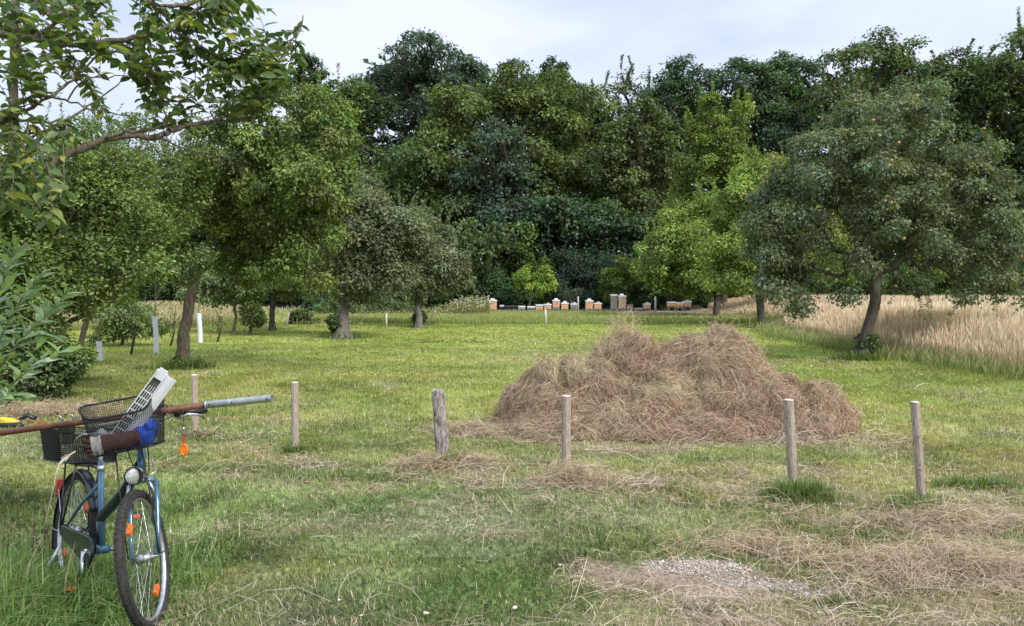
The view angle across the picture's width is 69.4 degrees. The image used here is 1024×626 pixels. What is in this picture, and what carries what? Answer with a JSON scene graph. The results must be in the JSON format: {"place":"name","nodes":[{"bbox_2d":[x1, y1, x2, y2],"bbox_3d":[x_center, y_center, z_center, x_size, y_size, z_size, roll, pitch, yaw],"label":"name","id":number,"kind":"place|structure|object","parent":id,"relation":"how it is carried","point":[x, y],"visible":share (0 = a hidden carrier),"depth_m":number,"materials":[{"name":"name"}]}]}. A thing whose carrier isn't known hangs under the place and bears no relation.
{"place":"outdoors","nodes":[
{"label":"outdoors","id":0,"kind":"place"},
{"bbox_2d":[15,300,365,330],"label":"dry meadow","id":1,"kind":"structure","parent":0,"point":[164,307],"depth_m":32.38,"materials":[{"name":"beige plant"}]},
{"bbox_2d":[0,295,1023,625],"bbox_3d":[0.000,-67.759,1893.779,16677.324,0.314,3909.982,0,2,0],"label":"ground","id":2,"kind":"structure","parent":0,"point":[598,567],"depth_m":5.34,"materials":[{"name":"green plant"}]},
{"bbox_2d":[0,412,48,427],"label":"strimmer","id":3,"kind":"object","parent":2,"relation":"on","point":[11,422],"visible":0.91,"depth_m":8.36,"materials":[{"name":"yellow plastic"}]},
{"bbox_2d":[0,500,51,574],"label":"dry weed","id":4,"kind":"object","parent":2,"relation":"on","point":[33,528],"visible":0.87,"depth_m":4.00,"materials":[{"name":"green plant"}]},
{"bbox_2d":[0,233,84,420],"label":"willow shrub","id":5,"kind":"object","parent":2,"relation":"on","point":[8,281],"visible":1,"depth_m":3.09,"materials":[{"name":"green plant"}]},
{"bbox_2d":[0,313,101,402],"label":"thicket","id":6,"kind":"object","parent":2,"relation":"on","point":[61,372],"visible":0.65,"depth_m":10.28,"materials":[{"name":"green plant"}]},
{"bbox_2d":[0,163,110,299],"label":"beech tree","id":7,"kind":"object","parent":2,"relation":"on","point":[59,242],"visible":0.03,"depth_m":56.52,"materials":[{"name":"green plant"}]},
{"bbox_2d":[0,82,188,397],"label":"plum tree","id":8,"kind":"object","parent":2,"relation":"on","point":[98,214],"visible":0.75,"depth_m":10.69,"materials":[{"name":"green plant"}]},
{"bbox_2d":[91,303,105,360],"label":"sapling","id":9,"kind":"object","parent":2,"relation":"on","point":[99,345],"visible":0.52,"depth_m":15.72,"materials":[{"name":"white plastic"}]},
{"bbox_2d":[40,395,207,625],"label":"bicycle","id":10,"kind":"object","parent":2,"relation":"on","point":[125,497],"visible":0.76,"depth_m":3.78,"materials":[{"name":"blue metal"}]},
{"bbox_2d":[43,451,75,533],"bbox_3d":[-2.520,0.999,4.118,0.172,0.440,0.034,-2,3,-44],"label":"cord","id":11,"kind":"object","parent":10,"relation":"hanging from","point":[64,458],"visible":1,"depth_m":4.10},
{"bbox_2d":[58,414,75,443],"bbox_3d":[-2.438,0.635,4.062,0.110,0.171,0.078,0,2,0],"label":"hand tool","id":12,"kind":"object","parent":10,"relation":"in","point":[68,435],"visible":0.73,"depth_m":4.06,"materials":[{"name":"black plastic"}]},
{"bbox_2d":[82,429,140,457],"bbox_3d":[-1.917,0.623,3.527,0.273,0.131,0.049,0,2,-4],"label":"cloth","id":13,"kind":"object","parent":10,"relation":"in","point":[99,445],"visible":1,"depth_m":3.52,"materials":[{"name":"brown fabric"}]},
{"bbox_2d":[0,394,273,435],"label":"garden pole","id":14,"kind":"object","parent":10,"relation":"on","point":[194,406],"visible":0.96,"depth_m":3.72,"materials":[{"name":"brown metal"}]},
{"bbox_2d":[110,367,176,454],"bbox_3d":[-1.811,0.480,3.587,0.362,0.438,0.051,0,2,4],"label":"slotted profile","id":15,"kind":"object","parent":10,"relation":"in","point":[159,385],"visible":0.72,"depth_m":3.58,"materials":[{"name":"white plastic"}]},
{"bbox_2d":[130,419,160,448],"bbox_3d":[-1.818,0.594,3.634,0.115,0.149,0.182,1,2,26],"label":"plastic bag","id":16,"kind":"object","parent":10,"relation":"in","point":[150,429],"visible":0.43,"depth_m":3.61,"materials":[{"name":"blue plastic"}]},
{"bbox_2d":[180,416,187,455],"bbox_3d":[-1.591,0.597,3.584,0.037,0.195,0.015,0,2,0],"label":"key fob","id":17,"kind":"object","parent":10,"relation":"hanging from","point":[183,449],"visible":1,"depth_m":3.58,"materials":[{"name":"orange plastic"}]},
{"bbox_2d":[84,297,173,345],"bbox_3d":[-10.397,0.229,20.019,2.344,1.463,1.667,0,2,0],"label":"bush","id":18,"kind":"object","parent":2,"relation":"on","point":[112,329],"visible":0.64,"depth_m":19.82,"materials":[{"name":"green plant"}]},
{"bbox_2d":[39,76,220,345],"bbox_3d":[-6.925,-1.673,13.460,3.279,5.631,1.764,0,2,0],"label":"pear tree","id":19,"kind":"object","parent":2,"relation":"on","point":[170,190],"visible":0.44,"depth_m":13.47,"materials":[{"name":"green plant"}]},
{"bbox_2d":[111,300,153,354],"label":"sapling","id":20,"kind":"object","parent":2,"relation":"on","point":[133,341],"visible":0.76,"depth_m":17.30,"materials":[{"name":"green plant"}]},
{"bbox_2d":[0,517,280,625],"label":"tall grass","id":21,"kind":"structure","parent":2,"relation":"on","point":[27,598],"depth_m":3.81,"materials":[{"name":"green plant"}]},
{"bbox_2d":[57,165,230,301],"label":"beech tree","id":22,"kind":"object","parent":2,"relation":"on","point":[162,296],"visible":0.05,"depth_m":58.03,"materials":[{"name":"green plant"}]},
{"bbox_2d":[0,0,308,233],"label":"tree","id":23,"kind":"object","parent":2,"relation":"on","point":[248,67],"visible":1,"depth_m":3.40,"materials":[{"name":"green plant"}]},
{"bbox_2d":[142,281,168,353],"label":"sapling","id":24,"kind":"object","parent":2,"relation":"on","point":[155,333],"visible":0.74,"depth_m":17.57,"materials":[{"name":"white plastic"}]},
{"bbox_2d":[164,301,181,345],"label":"sapling","id":25,"kind":"object","parent":2,"relation":"on","point":[174,327],"visible":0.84,"depth_m":19.94,"materials":[{"name":"green plant"}]},
{"bbox_2d":[169,353,204,366],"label":"weeds","id":26,"kind":"object","parent":2,"relation":"on","point":[175,356],"visible":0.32,"depth_m":14.38,"materials":[{"name":"green plant"}]},
{"bbox_2d":[191,374,198,429],"bbox_3d":[-3.390,1.073,7.906,0.068,0.832,0.068,-1,2,-29],"label":"wooden post","id":27,"kind":"object","parent":2,"relation":"on","point":[194,388],"visible":0.68,"depth_m":7.87,"materials":[{"name":"brown wood"}]},
{"bbox_2d":[195,270,210,342],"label":"sapling","id":28,"kind":"object","parent":2,"relation":"on","point":[199,326],"visible":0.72,"depth_m":21.12,"materials":[{"name":"white plastic"}]},
{"bbox_2d":[204,297,226,341],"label":"sapling","id":29,"kind":"object","parent":2,"relation":"on","point":[221,325],"visible":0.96,"depth_m":21.59,"materials":[{"name":"green plant"}]},
{"bbox_2d":[173,266,270,334],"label":"fruit tree","id":30,"kind":"object","parent":2,"relation":"on","point":[212,285],"visible":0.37,"depth_m":24.83,"materials":[{"name":"green plant"}]},
{"bbox_2d":[184,126,305,305],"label":"beech tree","id":31,"kind":"object","parent":2,"relation":"on","point":[221,211],"visible":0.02,"depth_m":56.11,"materials":[{"name":"green plant"}]},
{"bbox_2d":[218,276,272,334],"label":"fruit tree","id":32,"kind":"object","parent":2,"relation":"on","point":[251,316],"visible":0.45,"depth_m":24.75,"materials":[{"name":"green plant"}]},
{"bbox_2d":[202,222,324,330],"bbox_3d":[-9.136,-1.334,27.465,4.728,4.346,2.742,0,2,0],"label":"fruit tree","id":33,"kind":"object","parent":2,"relation":"on","point":[284,296],"visible":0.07,"depth_m":27.27,"materials":[{"name":"green plant"}]},
{"bbox_2d":[155,62,383,360],"bbox_3d":[-5.392,-1.883,14.795,5.080,6.306,2.910,0,2,12],"label":"apple tree","id":34,"kind":"object","parent":2,"relation":"on","point":[243,194],"visible":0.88,"depth_m":14.44,"materials":[{"name":"green plant"}]},
{"bbox_2d":[291,381,298,447],"bbox_3d":[-2.114,1.088,7.204,0.069,0.836,0.072,-1,2,-31],"label":"wooden post","id":35,"kind":"object","parent":2,"relation":"on","point":[294,412],"visible":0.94,"depth_m":7.17,"materials":[{"name":"brown wood"}]},
{"bbox_2d":[284,308,319,324],"bbox_3d":[-8.819,0.267,30.997,1.334,0.968,1.278,1,2,17],"label":"bush","id":36,"kind":"object","parent":2,"relation":"on","point":[307,315],"visible":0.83,"depth_m":30.74,"materials":[{"name":"green plant"}]},
{"bbox_2d":[269,49,339,304],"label":"ash tree","id":37,"kind":"object","parent":2,"relation":"on","point":[311,70],"visible":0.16,"depth_m":61.38,"materials":[{"name":"green plant"}]},
{"bbox_2d":[299,295,336,311],"bbox_3d":[-10.448,-0.404,40.004,2.226,1.318,2.038,0,2,0],"label":"bush","id":38,"kind":"object","parent":2,"relation":"on","point":[309,305],"visible":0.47,"depth_m":39.63,"materials":[{"name":"green plant"}]},
{"bbox_2d":[312,294,364,314],"bbox_3d":[-8.642,-0.067,37.058,2.805,1.748,2.256,0,2,0],"label":"bush","id":39,"kind":"object","parent":2,"relation":"on","point":[329,306],"visible":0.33,"depth_m":36.70,"materials":[{"name":"green plant"}]},
{"bbox_2d":[298,73,398,305],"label":"beech tree","id":40,"kind":"object","parent":2,"relation":"on","point":[359,99],"visible":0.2,"depth_m":56.91,"materials":[{"name":"green plant"}]},
{"bbox_2d":[302,156,445,338],"bbox_3d":[-4.521,-2.100,23.463,4.820,6.173,3.366,0,2,0],"label":"apple tree","id":41,"kind":"object","parent":2,"relation":"on","point":[384,251],"visible":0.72,"depth_m":22.85,"materials":[{"name":"green plant"}]},
{"bbox_2d":[323,313,342,334],"bbox_3d":[-5.498,0.394,23.238,0.672,0.816,0.793,1,2,27],"label":"ivy","id":42,"kind":"object","parent":41,"relation":"attached to","point":[331,323],"visible":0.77,"depth_m":23.04,"materials":[{"name":"green plant"}]},
{"bbox_2d":[357,295,415,313],"bbox_3d":[-6.536,-0.074,38.884,3.294,1.773,2.850,0,2,0],"label":"bush","id":43,"kind":"object","parent":2,"relation":"on","point":[389,304],"visible":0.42,"depth_m":38.76,"materials":[{"name":"green plant"}]},
{"bbox_2d":[359,284,425,308],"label":"bush","id":44,"kind":"object","parent":2,"relation":"on","point":[403,300],"visible":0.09,"depth_m":47.46,"materials":[{"name":"green plant"}]},
{"bbox_2d":[344,25,493,303],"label":"maple tree","id":45,"kind":"object","parent":2,"relation":"on","point":[463,70],"visible":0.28,"depth_m":61.55,"materials":[{"name":"green plant"}]},
{"bbox_2d":[361,292,493,315],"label":"wild flowers","id":46,"kind":"object","parent":2,"relation":"on","point":[469,304],"visible":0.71,"depth_m":38.70,"materials":[{"name":"green plant"}]},
{"bbox_2d":[377,190,477,328],"bbox_3d":[-3.504,-2.101,29.797,4.328,5.731,2.957,0,2,0],"label":"apple tree","id":47,"kind":"object","parent":2,"relation":"on","point":[440,273],"visible":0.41,"depth_m":29.15,"materials":[{"name":"green plant"}]},
{"bbox_2d":[410,309,428,326],"bbox_3d":[-3.694,0.213,29.422,0.737,0.848,0.733,1,2,25],"label":"ivy","id":48,"kind":"object","parent":47,"relation":"attached to","point":[413,318],"visible":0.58,"depth_m":29.35,"materials":[{"name":"green plant"}]},
{"bbox_2d":[369,135,488,306],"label":"maple tree","id":49,"kind":"object","parent":2,"relation":"on","point":[426,171],"visible":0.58,"depth_m":52.46,"materials":[{"name":"green plant"}]},
{"bbox_2d":[432,388,449,455],"bbox_3d":[-0.650,1.113,6.788,0.164,0.836,0.126,0,2,0],"label":"wooden post","id":50,"kind":"object","parent":2,"relation":"on","point":[440,422],"visible":0.84,"depth_m":6.75,"materials":[{"name":"grey wood"}]},
{"bbox_2d":[415,279,481,309],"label":"bush","id":51,"kind":"object","parent":2,"relation":"on","point":[432,302],"visible":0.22,"depth_m":47.51,"materials":[{"name":"green plant"}]},
{"bbox_2d":[425,216,545,303],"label":"young maple","id":52,"kind":"object","parent":2,"relation":"on","point":[490,244],"visible":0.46,"depth_m":47.17,"materials":[{"name":"green plant"}]},
{"bbox_2d":[488,298,496,310],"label":"beehive","id":53,"kind":"object","parent":2,"relation":"on","point":[493,307],"visible":0.66,"depth_m":43.78,"materials":[{"name":"orange wood"}]},
{"bbox_2d":[440,115,549,301],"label":"maple tree","id":54,"kind":"object","parent":2,"relation":"on","point":[493,205],"visible":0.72,"depth_m":51.19,"materials":[{"name":"green plant"}]},
{"bbox_2d":[466,259,524,309],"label":"bush","id":55,"kind":"object","parent":2,"relation":"on","point":[509,292],"visible":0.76,"depth_m":46.86,"materials":[{"name":"green plant"}]},
{"bbox_2d":[3,248,989,304],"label":"undergrowth","id":56,"kind":"object","parent":2,"relation":"on","point":[299,301],"visible":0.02,"depth_m":66.88,"materials":[{"name":"green plant"}]},
{"bbox_2d":[479,57,536,284],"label":"poplar tree","id":57,"kind":"object","parent":2,"relation":"on","point":[508,62],"visible":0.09,"depth_m":66.89,"materials":[{"name":"green plant"}]},
{"bbox_2d":[392,58,624,264],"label":"maple tree","id":58,"kind":"object","parent":2,"relation":"on","point":[567,122],"visible":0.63,"depth_m":54.93,"materials":[{"name":"green plant"}]},
{"bbox_2d":[504,305,517,310],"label":"beehive","id":59,"kind":"object","parent":2,"relation":"on","point":[511,307],"visible":0.9,"depth_m":43.66,"materials":[{"name":"grey wood"}]},
{"bbox_2d":[0,334,1023,625],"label":"loose hay","id":60,"kind":"object","parent":2,"relation":"on","point":[944,552],"visible":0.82,"depth_m":4.56,"materials":[{"name":"plant"}]},
{"bbox_2d":[22,50,1023,302],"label":"wood interior","id":61,"kind":"object","parent":2,"relation":"on","point":[792,94],"visible":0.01,"depth_m":70.92,"materials":[{"name":"green plant"}]},
{"bbox_2d":[292,309,756,325],"bbox_3d":[-0.993,0.083,38.081,24.939,0.395,14.045,0,2,0],"label":"meadow strip","id":62,"kind":"object","parent":2,"relation":"on","point":[568,317],"visible":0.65,"depth_m":33.52,"materials":[{"name":"green plant"}]},
{"bbox_2d":[511,261,558,305],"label":"young tree","id":63,"kind":"object","parent":2,"relation":"on","point":[545,282],"visible":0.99,"depth_m":45.23,"materials":[{"name":"green plant"}]},
{"bbox_2d":[512,252,569,309],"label":"bush","id":64,"kind":"object","parent":2,"relation":"on","point":[526,296],"visible":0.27,"depth_m":47.67,"materials":[{"name":"green plant"}]},
{"bbox_2d":[518,55,592,240],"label":"pine tree","id":65,"kind":"object","parent":2,"relation":"on","point":[552,60],"visible":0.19,"depth_m":69.12,"materials":[{"name":"green plant"}]},
{"bbox_2d":[552,298,559,310],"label":"beehive","id":66,"kind":"object","parent":2,"relation":"on","point":[555,304],"visible":0.94,"depth_m":43.81,"materials":[{"name":"orange wood"}]},
{"bbox_2d":[561,301,568,310],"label":"beehive","id":67,"kind":"object","parent":2,"relation":"on","point":[564,305],"visible":0.89,"depth_m":43.81,"materials":[{"name":"orange wood"}]},
{"bbox_2d":[561,395,570,466],"bbox_3d":[0.481,1.131,6.566,0.075,0.803,0.075,-1,2,-24],"label":"wooden post","id":68,"kind":"object","parent":2,"relation":"on","point":[566,425],"visible":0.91,"depth_m":6.53,"materials":[{"name":"brown wood"}]},
{"bbox_2d":[539,241,601,308],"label":"bush","id":69,"kind":"object","parent":2,"relation":"on","point":[568,296],"visible":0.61,"depth_m":46.74,"materials":[{"name":"green plant"}]},
{"bbox_2d":[133,314,1023,615],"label":"grass tufts","id":70,"kind":"object","parent":2,"relation":"on","point":[807,488],"visible":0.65,"depth_m":5.80,"materials":[{"name":"green plant"}]},
{"bbox_2d":[499,191,658,305],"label":"dark oak","id":71,"kind":"object","parent":2,"relation":"on","point":[563,210],"visible":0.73,"depth_m":49.13,"materials":[{"name":"green plant"}]},
{"bbox_2d":[585,299,592,310],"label":"beehive","id":72,"kind":"object","parent":2,"relation":"on","point":[589,304],"visible":0.97,"depth_m":43.80,"materials":[{"name":"orange wood"}]},
{"bbox_2d":[575,255,636,310],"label":"bush","id":73,"kind":"object","parent":2,"relation":"on","point":[592,293],"visible":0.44,"depth_m":46.99,"materials":[{"name":"green plant"}]},
{"bbox_2d":[610,294,617,310],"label":"beehive","id":74,"kind":"object","parent":2,"relation":"on","point":[613,303],"visible":0.93,"depth_m":43.83,"materials":[{"name":"grey wood"}]},
{"bbox_2d":[596,253,642,305],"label":"young tree","id":75,"kind":"object","parent":2,"relation":"on","point":[620,259],"visible":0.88,"depth_m":45.61,"materials":[{"name":"green plant"}]},
{"bbox_2d":[617,294,625,310],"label":"beehive","id":76,"kind":"object","parent":2,"relation":"on","point":[621,298],"visible":0.97,"depth_m":43.79,"materials":[{"name":"grey wood"}]},
{"bbox_2d":[587,54,656,214],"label":"birch tree","id":77,"kind":"object","parent":2,"relation":"on","point":[627,82],"visible":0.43,"depth_m":70.76,"materials":[{"name":"green plant"}]},
{"bbox_2d":[580,93,688,307],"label":"hornbeam tree","id":78,"kind":"object","parent":2,"relation":"on","point":[636,175],"visible":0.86,"depth_m":51.52,"materials":[{"name":"green plant"}]},
{"bbox_2d":[610,257,666,309],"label":"bush","id":79,"kind":"object","parent":2,"relation":"on","point":[631,287],"visible":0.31,"depth_m":46.42,"materials":[{"name":"green plant"}]},
{"bbox_2d":[636,258,700,310],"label":"bush","id":80,"kind":"object","parent":2,"relation":"on","point":[646,293],"visible":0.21,"depth_m":46.65,"materials":[{"name":"green plant"}]},
{"bbox_2d":[666,302,675,310],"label":"beehive","id":81,"kind":"object","parent":2,"relation":"on","point":[671,304],"visible":0.94,"depth_m":43.79,"materials":[{"name":"grey wood"}]},
{"bbox_2d":[486,309,866,445],"bbox_3d":[2.000,0.697,8.581,5.400,1.510,3.100,0,2,0],"label":"hay heap","id":82,"kind":"object","parent":2,"relation":"on","point":[622,383],"visible":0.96,"depth_m":8.12,"materials":[{"name":"plant"}]},
{"bbox_2d":[633,53,735,304],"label":"dark oak","id":83,"kind":"object","parent":2,"relation":"on","point":[673,85],"visible":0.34,"depth_m":62.44,"materials":[{"name":"green plant"}]},
{"bbox_2d":[623,178,747,315],"bbox_3d":[8.952,-3.081,36.384,6.916,7.107,3.954,0,2,0],"label":"cherry tree","id":84,"kind":"object","parent":2,"relation":"on","point":[668,253],"visible":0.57,"depth_m":35.81,"materials":[{"name":"green plant"}]},
{"bbox_2d":[683,299,691,310],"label":"beehive","id":85,"kind":"object","parent":2,"relation":"on","point":[687,303],"visible":0.78,"depth_m":43.81,"materials":[{"name":"grey wood"}]},
{"bbox_2d":[678,285,737,309],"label":"bush","id":86,"kind":"object","parent":2,"relation":"on","point":[703,300],"visible":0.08,"depth_m":46.62,"materials":[{"name":"green plant"}]},
{"bbox_2d":[657,81,760,308],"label":"hornbeam tree","id":87,"kind":"object","parent":2,"relation":"on","point":[718,161],"visible":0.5,"depth_m":42.30,"materials":[{"name":"green plant"}]},
{"bbox_2d":[602,553,838,601],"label":"gravel","id":88,"kind":"structure","parent":2,"relation":"on","point":[708,567],"depth_m":4.13,"materials":[{"name":"grey gravel"}]},
{"bbox_2d":[703,49,828,187],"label":"dark oak","id":89,"kind":"object","parent":2,"relation":"on","point":[779,72],"visible":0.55,"depth_m":62.71,"materials":[{"name":"green plant"}]},
{"bbox_2d":[683,144,862,323],"bbox_3d":[10.268,-2.951,29.490,7.193,7.390,3.905,0,2,0],"label":"cherry tree","id":90,"kind":"object","parent":2,"relation":"on","point":[718,244],"visible":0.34,"depth_m":28.86,"materials":[{"name":"green plant"}]},
{"bbox_2d":[783,399,797,482],"bbox_3d":[2.213,1.114,5.866,0.119,0.860,0.094,0,2,0],"label":"wooden post","id":91,"kind":"object","parent":2,"relation":"on","point":[790,436],"visible":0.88,"depth_m":5.84,"materials":[{"name":"brown wood"}]},
{"bbox_2d":[741,148,857,296],"bbox_3d":[14.602,-4.108,38.035,6.318,8.759,4.157,0,2,0],"label":"cherry tree","id":92,"kind":"object","parent":2,"relation":"on","point":[771,155],"visible":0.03,"depth_m":37.03,"materials":[{"name":"green plant"}]},
{"bbox_2d":[806,261,870,296],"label":"bush","id":93,"kind":"object","parent":2,"relation":"on","point":[851,277],"visible":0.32,"depth_m":48.47,"materials":[{"name":"green plant"}]},
{"bbox_2d":[731,61,1023,354],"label":"apple tree","id":94,"kind":"object","parent":2,"relation":"on","point":[908,190],"visible":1,"depth_m":16.24,"materials":[{"name":"green plant"}]},
{"bbox_2d":[844,333,881,354],"bbox_3d":[7.874,0.804,16.668,0.912,0.763,0.660,0,2,0],"label":"ivy","id":95,"kind":"object","parent":94,"relation":"attached to","point":[872,342],"visible":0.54,"depth_m":16.48,"materials":[{"name":"green plant"}]},
{"bbox_2d":[734,314,1023,380],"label":"green fringe","id":96,"kind":"object","parent":2,"relation":"on","point":[774,325],"visible":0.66,"depth_m":15.97,"materials":[{"name":"green plant"}]},
{"bbox_2d":[840,258,922,295],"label":"bush","id":97,"kind":"object","parent":2,"relation":"on","point":[885,286],"visible":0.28,"depth_m":48.24,"materials":[{"name":"green plant"}]},
{"bbox_2d":[801,25,978,293],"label":"willow tree","id":98,"kind":"object","parent":2,"relation":"on","point":[892,58],"visible":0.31,"depth_m":58.46,"materials":[{"name":"green plant"}]},
{"bbox_2d":[910,401,925,498],"bbox_3d":[3.008,1.108,5.475,0.102,0.906,0.092,-1,2,-17],"label":"wooden post","id":99,"kind":"object","parent":2,"relation":"on","point":[918,446],"visible":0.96,"depth_m":5.45,"materials":[{"name":"brown wood"}]},
{"bbox_2d":[828,137,1023,295],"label":"dark oak","id":100,"kind":"object","parent":2,"relation":"on","point":[893,254],"visible":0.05,"depth_m":57.18,"materials":[{"name":"green plant"}]},
{"bbox_2d":[888,263,975,295],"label":"bush","id":101,"kind":"object","parent":2,"relation":"on","point":[931,279],"visible":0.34,"depth_m":48.49,"materials":[{"name":"green plant"}]},
{"bbox_2d":[908,38,1022,292],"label":"willow tree","id":102,"kind":"object","parent":2,"relation":"on","point":[964,70],"visible":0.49,"depth_m":55.89,"materials":[{"name":"green plant"}]},
{"bbox_2d":[939,262,1022,296],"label":"bush","id":103,"kind":"object","parent":2,"relation":"on","point":[945,283],"visible":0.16,"depth_m":48.45,"materials":[{"name":"green plant"}]},
{"bbox_2d":[963,6,1023,296],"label":"ash tree","id":104,"kind":"object","parent":2,"relation":"on","point":[1008,86],"visible":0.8,"depth_m":54.92,"materials":[{"name":"green plant"}]},
{"bbox_2d":[991,259,1023,296],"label":"bush","id":105,"kind":"object","parent":2,"relation":"on","point":[1021,267],"visible":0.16,"depth_m":48.29,"materials":[{"name":"green plant"}]},
{"bbox_2d":[0,0,1023,267],"label":"sky","id":106,"kind":"structure","parent":0,"point":[592,35],"materials":[{"name":"white"}]},
{"bbox_2d":[615,293,1023,376],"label":"ripe grass","id":107,"kind":"structure","parent":0,"point":[976,328],"depth_m":17.94,"materials":[{"name":"beige plant"}]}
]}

